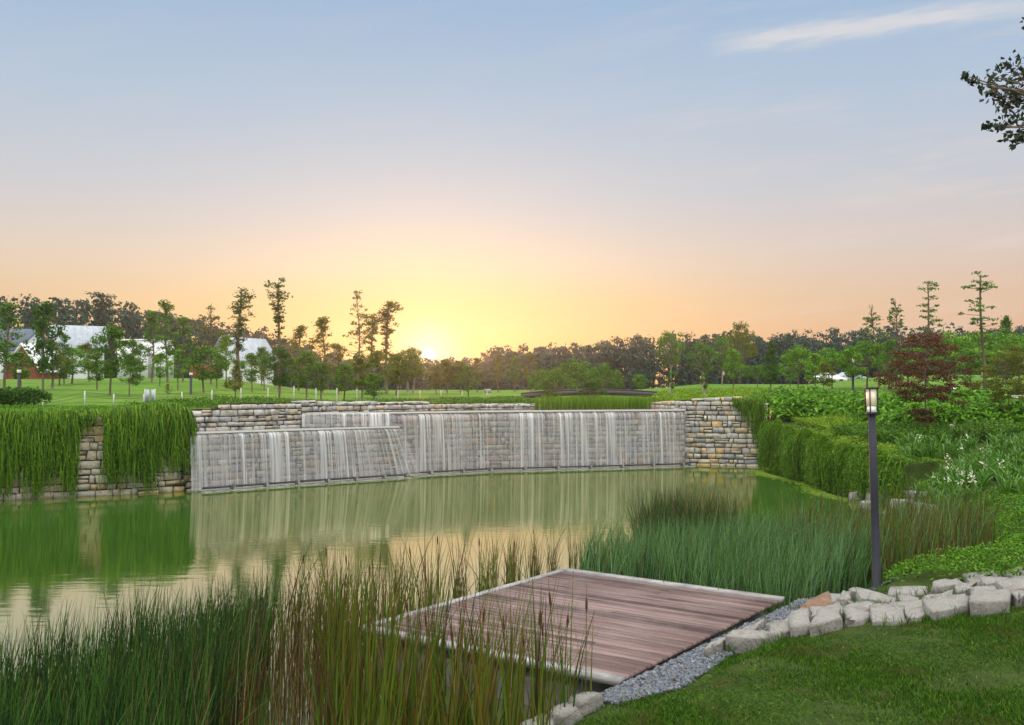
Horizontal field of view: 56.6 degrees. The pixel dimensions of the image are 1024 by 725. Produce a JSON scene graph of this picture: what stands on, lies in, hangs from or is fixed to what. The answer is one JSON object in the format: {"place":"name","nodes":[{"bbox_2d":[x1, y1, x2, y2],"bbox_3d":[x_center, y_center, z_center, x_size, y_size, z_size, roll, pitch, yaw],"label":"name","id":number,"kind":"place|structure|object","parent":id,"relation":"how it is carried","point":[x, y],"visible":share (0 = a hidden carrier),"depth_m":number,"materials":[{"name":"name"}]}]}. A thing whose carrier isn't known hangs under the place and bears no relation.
{"place":"outdoors","nodes":[
{"label":"outdoors","id":0,"kind":"place"},
{"bbox_2d":[0,465,971,724],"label":"water","id":1,"kind":"structure","parent":0,"point":[56,551],"depth_m":22.01,"materials":[{"name":"liquid"}]},
{"bbox_2d":[0,415,185,499],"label":"retaining wall","id":2,"kind":"structure","parent":1,"relation":"in","point":[88,480],"depth_m":29.10,"materials":[{"name":"stone"}]},
{"bbox_2d":[0,408,81,499],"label":"hanging creeper","id":3,"kind":"object","parent":2,"relation":"attached to","point":[61,428],"visible":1,"depth_m":28.20,"materials":[{"name":"green plant"}]},
{"bbox_2d":[69,409,109,438],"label":"hanging creeper","id":4,"kind":"object","parent":2,"relation":"hanging from","point":[88,415],"visible":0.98,"depth_m":28.88,"materials":[{"name":"green plant"}]},
{"bbox_2d":[94,401,198,492],"bbox_3d":[-11.476,2.675,30.041,3.431,2.962,1.526,1,-2,-40],"label":"hanging creeper","id":5,"kind":"object","parent":2,"relation":"hanging from","point":[129,426],"visible":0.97,"depth_m":29.57,"materials":[{"name":"green plant"}]},
{"bbox_2d":[0,549,315,724],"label":"rushes","id":6,"kind":"object","parent":1,"relation":"on","point":[100,688],"visible":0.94,"depth_m":8.59,"materials":[{"name":"plant"}]},
{"bbox_2d":[110,535,391,724],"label":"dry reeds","id":7,"kind":"object","parent":1,"relation":"on","point":[290,673],"visible":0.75,"depth_m":9.20,"materials":[{"name":"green plant"}]},
{"bbox_2d":[183,428,399,490],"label":"weir wall","id":8,"kind":"structure","parent":1,"relation":"in","point":[214,468],"depth_m":32.88,"materials":[{"name":"stone"}]},
{"bbox_2d":[190,426,410,490],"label":"waterfall","id":9,"kind":"structure","parent":8,"relation":"on","point":[278,469],"depth_m":32.48,"materials":[{"name":"white liquid"}]},
{"bbox_2d":[197,474,407,491],"bbox_3d":[-6.976,4.170,32.721,7.785,0.280,0.473,1,-2,-39],"label":"ledge","id":10,"kind":"object","parent":8,"relation":"attached to","point":[265,485],"visible":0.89,"depth_m":32.41,"materials":[{"name":"stone"}]},
{"bbox_2d":[265,510,555,669],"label":"cattail leaves","id":11,"kind":"object","parent":1,"relation":"in","point":[459,589],"visible":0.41,"depth_m":13.22,"materials":[{"name":"green plant"}]},
{"bbox_2d":[263,540,608,724],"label":"cattail","id":12,"kind":"object","parent":1,"relation":"on","point":[361,693],"depth_m":8.47},
{"bbox_2d":[301,411,684,474],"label":"weir wall","id":13,"kind":"structure","parent":1,"relation":"in","point":[494,433],"depth_m":38.41,"materials":[{"name":"stone"}]},
{"bbox_2d":[390,409,685,473],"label":"waterfall","id":14,"kind":"structure","parent":13,"relation":"on","point":[530,422],"depth_m":38.64,"materials":[{"name":"white liquid"}]},
{"bbox_2d":[396,463,690,476],"bbox_3d":[1.446,4.315,38.139,12.850,0.280,1.069,1,-2,-22],"label":"ledge","id":15,"kind":"object","parent":13,"relation":"attached to","point":[556,467],"visible":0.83,"depth_m":38.13,"materials":[{"name":"stone"}]},
{"bbox_2d":[474,516,593,589],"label":"dry reeds","id":16,"kind":"object","parent":1,"relation":"on","point":[532,572],"visible":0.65,"depth_m":15.84,"materials":[{"name":"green plant"}]},
{"bbox_2d":[361,568,784,709],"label":"wooden deck","id":17,"kind":"structure","parent":1,"relation":"in","point":[645,624],"depth_m":11.54,"materials":[{"name":"brown wood"}]},
{"bbox_2d":[580,478,833,550],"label":"rushes","id":18,"kind":"object","parent":1,"relation":"on","point":[676,508],"visible":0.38,"depth_m":17.62,"materials":[{"name":"plant"}]},
{"bbox_2d":[649,396,769,466],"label":"stone wall","id":19,"kind":"structure","parent":1,"relation":"in","point":[717,432],"depth_m":40.49,"materials":[{"name":"stone"}]},
{"bbox_2d":[732,397,767,445],"bbox_3d":[10.135,2.571,40.291,1.598,2.284,1.037,-1,-2,21],"label":"hanging creeper","id":20,"kind":"object","parent":19,"relation":"hanging from","point":[743,405],"visible":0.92,"depth_m":39.92,"materials":[{"name":"green plant"}]},
{"bbox_2d":[561,499,941,612],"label":"rushes","id":21,"kind":"object","parent":1,"relation":"in","point":[751,561],"visible":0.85,"depth_m":14.65,"materials":[{"name":"plant"}]},
{"bbox_2d":[753,479,1017,587],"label":"cattail leaves","id":22,"kind":"object","parent":1,"relation":"in","point":[955,528],"visible":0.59,"depth_m":17.87,"materials":[{"name":"green plant"}]},
{"bbox_2d":[355,408,664,411],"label":"water","id":23,"kind":"structure","parent":0,"point":[505,409],"depth_m":40.23,"materials":[{"name":"grey liquid"}]},
{"bbox_2d":[534,394,629,408],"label":"rushes","id":24,"kind":"object","parent":23,"relation":"on","point":[583,401],"visible":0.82,"depth_m":41.55,"materials":[{"name":"green plant"}]},
{"bbox_2d":[0,374,1023,413],"bbox_3d":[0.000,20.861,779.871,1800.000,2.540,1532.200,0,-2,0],"label":"park lawn","id":25,"kind":"structure","parent":0,"point":[119,389],"depth_m":57.37,"materials":[{"name":"plant"}]},
{"bbox_2d":[0,301,25,388],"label":"young tree","id":26,"kind":"object","parent":25,"relation":"on","point":[5,344],"visible":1,"depth_m":46.05,"materials":[{"name":"green plant"}]},
{"bbox_2d":[7,350,34,387],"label":"young tree","id":27,"kind":"object","parent":25,"relation":"on","point":[24,373],"visible":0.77,"depth_m":51.88,"materials":[{"name":"green plant"}]},
{"bbox_2d":[0,328,47,378],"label":"house","id":28,"kind":"structure","parent":25,"relation":"on","point":[29,335],"depth_m":86.84,"materials":[{"name":"white paint"}]},
{"bbox_2d":[0,386,52,405],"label":"shrubbery","id":29,"kind":"object","parent":25,"relation":"on","point":[25,395],"visible":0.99,"depth_m":32.98,"materials":[{"name":"green plant"}]},
{"bbox_2d":[0,343,66,378],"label":"house","id":30,"kind":"structure","parent":25,"relation":"on","point":[35,374],"depth_m":83.09,"materials":[{"name":"white paint"}]},
{"bbox_2d":[23,300,66,391],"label":"young tree","id":31,"kind":"object","parent":25,"relation":"on","point":[45,310],"visible":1,"depth_m":43.96,"materials":[{"name":"green plant"}]},
{"bbox_2d":[0,403,136,411],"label":"ground cover","id":32,"kind":"object","parent":25,"relation":"on","point":[64,407],"visible":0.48,"depth_m":31.67,"materials":[{"name":"green plant"}]},
{"bbox_2d":[47,325,108,378],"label":"house","id":33,"kind":"structure","parent":25,"relation":"on","point":[80,334],"depth_m":91.33,"materials":[{"name":"white paint"}]},
{"bbox_2d":[83,290,117,325],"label":"slender tree","id":34,"kind":"object","parent":25,"relation":"on","point":[101,305],"visible":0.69,"depth_m":105.36,"materials":[{"name":"green plant"}]},
{"bbox_2d":[89,322,128,395],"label":"young tree","id":35,"kind":"object","parent":25,"relation":"on","point":[109,368],"visible":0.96,"depth_m":42.82,"materials":[{"name":"green plant"}]},
{"bbox_2d":[117,352,146,396],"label":"young tree","id":36,"kind":"object","parent":25,"relation":"on","point":[130,360],"visible":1,"depth_m":41.98,"materials":[{"name":"green plant"}]},
{"bbox_2d":[117,339,173,377],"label":"flat roofed building","id":37,"kind":"structure","parent":25,"relation":"on","point":[146,373],"depth_m":88.37,"materials":[{"name":"white paint"}]},
{"bbox_2d":[139,310,168,382],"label":"young tree","id":38,"kind":"object","parent":25,"relation":"on","point":[151,317],"visible":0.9,"depth_m":62.00,"materials":[{"name":"green plant"}]},
{"bbox_2d":[153,299,181,381],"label":"young tree","id":39,"kind":"object","parent":25,"relation":"on","point":[166,306],"visible":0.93,"depth_m":63.98,"materials":[{"name":"green plant"}]},
{"bbox_2d":[0,293,345,389],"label":"forest","id":40,"kind":"object","parent":25,"relation":"on","point":[131,321],"visible":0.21,"depth_m":134.30,"materials":[{"name":"green plant"}]},
{"bbox_2d":[169,316,193,381],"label":"young tree","id":41,"kind":"object","parent":25,"relation":"on","point":[180,321],"visible":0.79,"depth_m":65.95,"materials":[{"name":"green plant"}]},
{"bbox_2d":[182,345,224,393],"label":"young tree","id":42,"kind":"object","parent":25,"relation":"on","point":[200,351],"visible":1,"depth_m":44.85,"materials":[{"name":"green plant"}]},
{"bbox_2d":[190,303,229,384],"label":"slender tree","id":43,"kind":"object","parent":25,"relation":"on","point":[213,319],"visible":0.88,"depth_m":57.94,"materials":[{"name":"green plant"}]},
{"bbox_2d":[190,337,277,384],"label":"house","id":44,"kind":"structure","parent":25,"relation":"on","point":[251,345],"depth_m":83.09,"materials":[{"name":"white paint"}]},
{"bbox_2d":[227,287,256,387],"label":"slender tree","id":45,"kind":"object","parent":25,"relation":"on","point":[238,332],"visible":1,"depth_m":55.99,"materials":[{"name":"green plant"}]},
{"bbox_2d":[191,403,301,430],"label":"stone wall","id":46,"kind":"structure","parent":25,"relation":"on","point":[230,416],"depth_m":33.28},
{"bbox_2d":[42,386,486,405],"bbox_3d":[-8.020,1.495,41.098,2.912,0.948,23.060,-1,-2,38],"label":"wire fence","id":47,"kind":"object","parent":25,"relation":"on","point":[240,393],"visible":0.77,"depth_m":36.12,"materials":[{"name":"metal"}]},
{"bbox_2d":[264,277,292,392],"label":"slender tree","id":48,"kind":"object","parent":25,"relation":"on","point":[278,317],"visible":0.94,"depth_m":53.86,"materials":[{"name":"green plant"}]},
{"bbox_2d":[263,346,295,397],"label":"young tree","id":49,"kind":"object","parent":25,"relation":"on","point":[278,380],"visible":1,"depth_m":43.85,"materials":[{"name":"green plant"}]},
{"bbox_2d":[285,350,320,399],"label":"young tree","id":50,"kind":"object","parent":25,"relation":"on","point":[305,365],"visible":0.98,"depth_m":45.97,"materials":[{"name":"green plant"}]},
{"bbox_2d":[307,316,341,392],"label":"young tree","id":51,"kind":"object","parent":25,"relation":"on","point":[321,323],"visible":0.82,"depth_m":59.99,"materials":[{"name":"green plant"}]},
{"bbox_2d":[118,395,540,407],"bbox_3d":[-5.970,1.785,40.661,4.593,0.906,22.254,-1,-2,44],"label":"ground cover","id":52,"kind":"object","parent":25,"relation":"on","point":[196,401],"visible":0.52,"depth_m":37.81,"materials":[{"name":"green plant"}]},
{"bbox_2d":[330,363,359,399],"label":"young tree","id":53,"kind":"object","parent":25,"relation":"on","point":[341,371],"visible":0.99,"depth_m":45.81,"materials":[{"name":"green plant"}]},
{"bbox_2d":[339,290,375,393],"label":"slender tree","id":54,"kind":"object","parent":25,"relation":"on","point":[357,331],"visible":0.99,"depth_m":60.26,"materials":[{"name":"green plant"}]},
{"bbox_2d":[348,353,378,398],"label":"young tree","id":55,"kind":"object","parent":25,"relation":"on","point":[361,359],"visible":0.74,"depth_m":49.82,"materials":[{"name":"green plant"}]},
{"bbox_2d":[359,349,395,397],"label":"young tree","id":56,"kind":"object","parent":25,"relation":"on","point":[375,356],"visible":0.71,"depth_m":51.83,"materials":[{"name":"green plant"}]},
{"bbox_2d":[376,300,402,393],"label":"slender tree","id":57,"kind":"object","parent":25,"relation":"on","point":[389,306],"visible":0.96,"depth_m":62.18,"materials":[{"name":"green plant"}]},
{"bbox_2d":[384,353,417,395],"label":"young tree","id":58,"kind":"object","parent":25,"relation":"on","point":[396,361],"visible":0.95,"depth_m":55.83,"materials":[{"name":"green plant"}]},
{"bbox_2d":[290,400,547,417],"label":"stone bank","id":59,"kind":"structure","parent":25,"relation":"on","point":[307,406],"depth_m":38.04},
{"bbox_2d":[314,346,560,389],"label":"forest","id":60,"kind":"object","parent":25,"relation":"on","point":[421,383],"visible":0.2,"depth_m":153.60,"materials":[{"name":"green plant"}]},
{"bbox_2d":[524,367,578,390],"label":"umbrella tree","id":61,"kind":"object","parent":25,"relation":"on","point":[571,383],"visible":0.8,"depth_m":57.56,"materials":[{"name":"green plant"}]},
{"bbox_2d":[551,357,605,388],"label":"umbrella tree","id":62,"kind":"object","parent":25,"relation":"on","point":[582,371],"visible":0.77,"depth_m":59.58,"materials":[{"name":"green plant"}]},
{"bbox_2d":[521,389,658,401],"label":"footbridge","id":63,"kind":"object","parent":25,"relation":"on","point":[612,392],"visible":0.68,"depth_m":52.08,"materials":[{"name":"metal"}]},
{"bbox_2d":[577,363,624,388],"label":"umbrella tree","id":64,"kind":"object","parent":25,"relation":"on","point":[612,381],"visible":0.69,"depth_m":61.62,"materials":[{"name":"green plant"}]},
{"bbox_2d":[655,331,689,383],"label":"park tree","id":65,"kind":"object","parent":25,"relation":"on","point":[671,361],"visible":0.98,"depth_m":77.88,"materials":[{"name":"green plant"}]},
{"bbox_2d":[685,342,721,384],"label":"park tree","id":66,"kind":"object","parent":25,"relation":"on","point":[705,362],"visible":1,"depth_m":65.86,"materials":[{"name":"green plant"}]},
{"bbox_2d":[643,386,776,402],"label":"ground cover","id":67,"kind":"object","parent":25,"relation":"on","point":[685,394],"visible":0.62,"depth_m":45.34,"materials":[{"name":"green plant"}]},
{"bbox_2d":[710,336,733,384],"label":"park tree","id":68,"kind":"object","parent":25,"relation":"on","point":[721,358],"visible":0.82,"depth_m":71.83,"materials":[{"name":"green plant"}]},
{"bbox_2d":[724,320,757,383],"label":"umbrella tree","id":69,"kind":"object","parent":25,"relation":"on","point":[739,337],"visible":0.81,"depth_m":91.79,"materials":[{"name":"green plant"}]},
{"bbox_2d":[479,322,1023,389],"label":"forest","id":70,"kind":"object","parent":25,"relation":"on","point":[642,357],"visible":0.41,"depth_m":144.72,"materials":[{"name":"green plant"}]},
{"bbox_2d":[756,340,779,387],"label":"conical tree","id":71,"kind":"object","parent":25,"relation":"on","point":[772,372],"visible":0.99,"depth_m":51.92,"materials":[{"name":"green plant"}]},
{"bbox_2d":[777,344,822,384],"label":"umbrella tree","id":72,"kind":"object","parent":25,"relation":"on","point":[800,355],"visible":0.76,"depth_m":59.66,"materials":[{"name":"green plant"}]},
{"bbox_2d":[839,345,868,378],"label":"young tree","id":73,"kind":"object","parent":25,"relation":"on","point":[851,371],"visible":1,"depth_m":57.84,"materials":[{"name":"green plant"}]},
{"bbox_2d":[836,340,887,386],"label":"umbrella tree","id":74,"kind":"object","parent":25,"relation":"on","point":[860,351],"visible":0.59,"depth_m":59.95,"materials":[{"name":"green plant"}]},
{"bbox_2d":[912,280,947,386],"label":"slender tree","id":75,"kind":"object","parent":25,"relation":"on","point":[929,289],"visible":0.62,"depth_m":49.94,"materials":[{"name":"green plant"}]},
{"bbox_2d":[905,330,999,382],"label":"umbrella tree","id":76,"kind":"object","parent":25,"relation":"on","point":[957,341],"visible":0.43,"depth_m":53.21,"materials":[{"name":"green plant"}]},
{"bbox_2d":[957,271,1009,392],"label":"slender tree","id":77,"kind":"object","parent":25,"relation":"on","point":[980,310],"visible":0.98,"depth_m":50.00,"materials":[{"name":"green plant"}]},
{"bbox_2d":[966,333,1023,394],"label":"umbrella tree","id":78,"kind":"object","parent":25,"relation":"on","point":[1010,341],"visible":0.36,"depth_m":54.01,"materials":[{"name":"green plant"}]},
{"bbox_2d":[0,0,1023,416],"label":"sky","id":79,"kind":"structure","parent":0,"point":[513,173],"materials":[{"name":"blue"}]},
{"bbox_2d":[599,576,899,705],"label":"gravel","id":80,"kind":"structure","parent":0,"point":[680,672],"depth_m":9.37,"materials":[{"name":"gravel"}]},
{"bbox_2d":[574,412,1023,724],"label":"bank","id":81,"kind":"structure","parent":0,"point":[918,470],"depth_m":8.54,"materials":[{"name":"plant"}]},
{"bbox_2d":[546,702,583,724],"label":"quarried rock","id":82,"kind":"object","parent":81,"relation":"on","point":[567,711],"visible":0.8,"depth_m":8.07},
{"bbox_2d":[567,692,604,716],"bbox_3d":[0.643,3.031,8.435,0.379,0.182,0.267,1,-2,-43],"label":"quarried rock","id":83,"kind":"object","parent":81,"relation":"on","point":[592,705],"visible":0.74,"depth_m":8.35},
{"bbox_2d":[725,628,768,653],"bbox_3d":[2.565,3.048,10.283,0.586,0.288,0.352,0,-2,0],"label":"quarried rock","id":84,"kind":"object","parent":81,"relation":"on","point":[740,640],"visible":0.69,"depth_m":10.14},
{"bbox_2d":[788,608,810,637],"bbox_3d":[3.108,2.901,10.262,0.238,0.358,0.762,0,-2,15],"label":"quarried rock","id":85,"kind":"object","parent":81,"relation":"on","point":[799,622],"visible":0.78,"depth_m":10.08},
{"bbox_2d":[809,601,842,636],"bbox_3d":[3.402,2.815,10.282,0.332,0.292,1.001,-1,-2,19],"label":"quarried rock","id":86,"kind":"object","parent":81,"relation":"on","point":[828,617],"visible":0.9,"depth_m":10.02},
{"bbox_2d":[792,414,885,432],"bbox_3d":[12.758,2.271,35.238,3.554,0.752,4.654,0,-2,0],"label":"shrubbery","id":87,"kind":"object","parent":81,"relation":"on","point":[822,421],"visible":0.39,"depth_m":35.91,"materials":[{"name":"green plant"}]},
{"bbox_2d":[762,427,931,488],"bbox_3d":[11.251,3.553,32.602,2.808,2.586,12.582,0,-2,0],"label":"shrubbery","id":88,"kind":"object","parent":81,"relation":"on","point":[889,448],"visible":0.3,"depth_m":30.29,"materials":[{"name":"green plant"}]},
{"bbox_2d":[770,466,926,499],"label":"terrace wall","id":89,"kind":"structure","parent":81,"relation":"on","point":[911,491],"depth_m":26.52,"materials":[{"name":"stone"}]},
{"bbox_2d":[756,418,827,480],"bbox_3d":[11.005,3.232,36.594,2.421,2.227,6.558,0,-2,0],"label":"hanging creeper","id":90,"kind":"object","parent":89,"relation":"hanging from","point":[776,435],"visible":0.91,"depth_m":36.44,"materials":[{"name":"green plant"}]},
{"bbox_2d":[792,427,946,505],"bbox_3d":[11.148,3.172,30.066,2.829,2.029,7.780,0,-2,0],"label":"hanging creeper","id":91,"kind":"object","parent":89,"relation":"hanging from","point":[846,467],"visible":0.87,"depth_m":29.20,"materials":[{"name":"green plant"}]},
{"bbox_2d":[842,606,869,627],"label":"quarried rock","id":92,"kind":"object","parent":81,"relation":"on","point":[855,616],"visible":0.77,"depth_m":10.23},
{"bbox_2d":[863,387,880,590],"bbox_3d":[4.786,1.715,12.552,0.220,2.774,0.220,-1,-1,-12],"label":"lamp post","id":93,"kind":"object","parent":81,"relation":"on","point":[871,399],"visible":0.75,"depth_m":12.52,"materials":[{"name":"grey metal"}]},
{"bbox_2d":[721,564,1023,654],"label":"rocks","id":94,"kind":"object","parent":81,"relation":"on","point":[884,622],"depth_m":10.11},
{"bbox_2d":[855,587,896,603],"bbox_3d":[4.315,2.895,11.333,0.385,0.291,0.996,0,-2,0],"label":"quarried rock","id":95,"kind":"object","parent":81,"relation":"on","point":[864,594],"visible":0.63,"depth_m":11.26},
{"bbox_2d":[749,384,1023,404],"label":"shrubbery","id":96,"kind":"object","parent":81,"relation":"on","point":[811,390],"visible":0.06,"depth_m":44.88,"materials":[{"name":"green plant"}]},
{"bbox_2d":[765,383,1010,420],"bbox_3d":[15.468,1.627,39.332,10.466,1.609,5.268,0,-2,0],"label":"shrubbery","id":97,"kind":"object","parent":81,"relation":"on","point":[798,404],"visible":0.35,"depth_m":38.46,"materials":[{"name":"green plant"}]},
{"bbox_2d":[869,605,906,625],"bbox_3d":[4.034,2.760,10.195,0.375,0.223,0.610,-1,-2,20],"label":"quarried rock","id":98,"kind":"object","parent":81,"relation":"on","point":[878,611],"visible":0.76,"depth_m":10.15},
{"bbox_2d":[869,331,981,435],"bbox_3d":[13.690,0.818,31.677,3.417,3.746,3.281,0,-2,1],"label":"red leaf tree","id":99,"kind":"object","parent":81,"relation":"on","point":[933,340],"visible":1,"depth_m":31.26,"materials":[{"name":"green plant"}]},
{"bbox_2d":[828,419,1023,444],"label":"shrubbery","id":100,"kind":"object","parent":81,"relation":"on","point":[975,428],"visible":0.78,"depth_m":31.03,"materials":[{"name":"green plant"}]},
{"bbox_2d":[843,393,1023,426],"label":"shrubbery","id":101,"kind":"object","parent":81,"relation":"on","point":[948,412],"visible":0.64,"depth_m":33.74,"materials":[{"name":"green plant"}]},
{"bbox_2d":[922,594,968,621],"bbox_3d":[4.694,2.663,10.170,0.782,0.267,0.495,0,-2,-13],"label":"quarried rock","id":102,"kind":"object","parent":81,"relation":"on","point":[939,604],"visible":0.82,"depth_m":10.06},
{"bbox_2d":[882,422,1023,512],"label":"lily bed","id":103,"kind":"object","parent":81,"relation":"on","point":[987,465],"visible":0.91,"depth_m":26.53,"materials":[{"name":"green plant"}]},
{"bbox_2d":[882,507,1023,584],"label":"ground cover","id":104,"kind":"object","parent":81,"relation":"on","point":[1013,544],"visible":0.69,"depth_m":12.42,"materials":[{"name":"green plant"}]},
{"bbox_2d":[946,484,1023,530],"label":"ground cover","id":105,"kind":"object","parent":81,"relation":"on","point":[1016,505],"visible":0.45,"depth_m":22.21,"materials":[{"name":"green plant"}]},
{"bbox_2d":[969,589,1010,616],"bbox_3d":[5.102,2.597,10.135,0.399,0.274,0.860,-1,-2,28],"label":"quarried rock","id":106,"kind":"object","parent":81,"relation":"on","point":[985,602],"visible":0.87,"depth_m":9.85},
{"bbox_2d":[960,17,1023,150],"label":"overhanging tree","id":107,"kind":"object","parent":81,"relation":"on","point":[1015,94],"visible":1,"depth_m":8.46,"materials":[{"name":"green plant"}]},
{"bbox_2d":[968,345,1023,415],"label":"tree","id":108,"kind":"object","parent":81,"relation":"on","point":[1017,385],"visible":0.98,"depth_m":33.83,"materials":[{"name":"green plant"}]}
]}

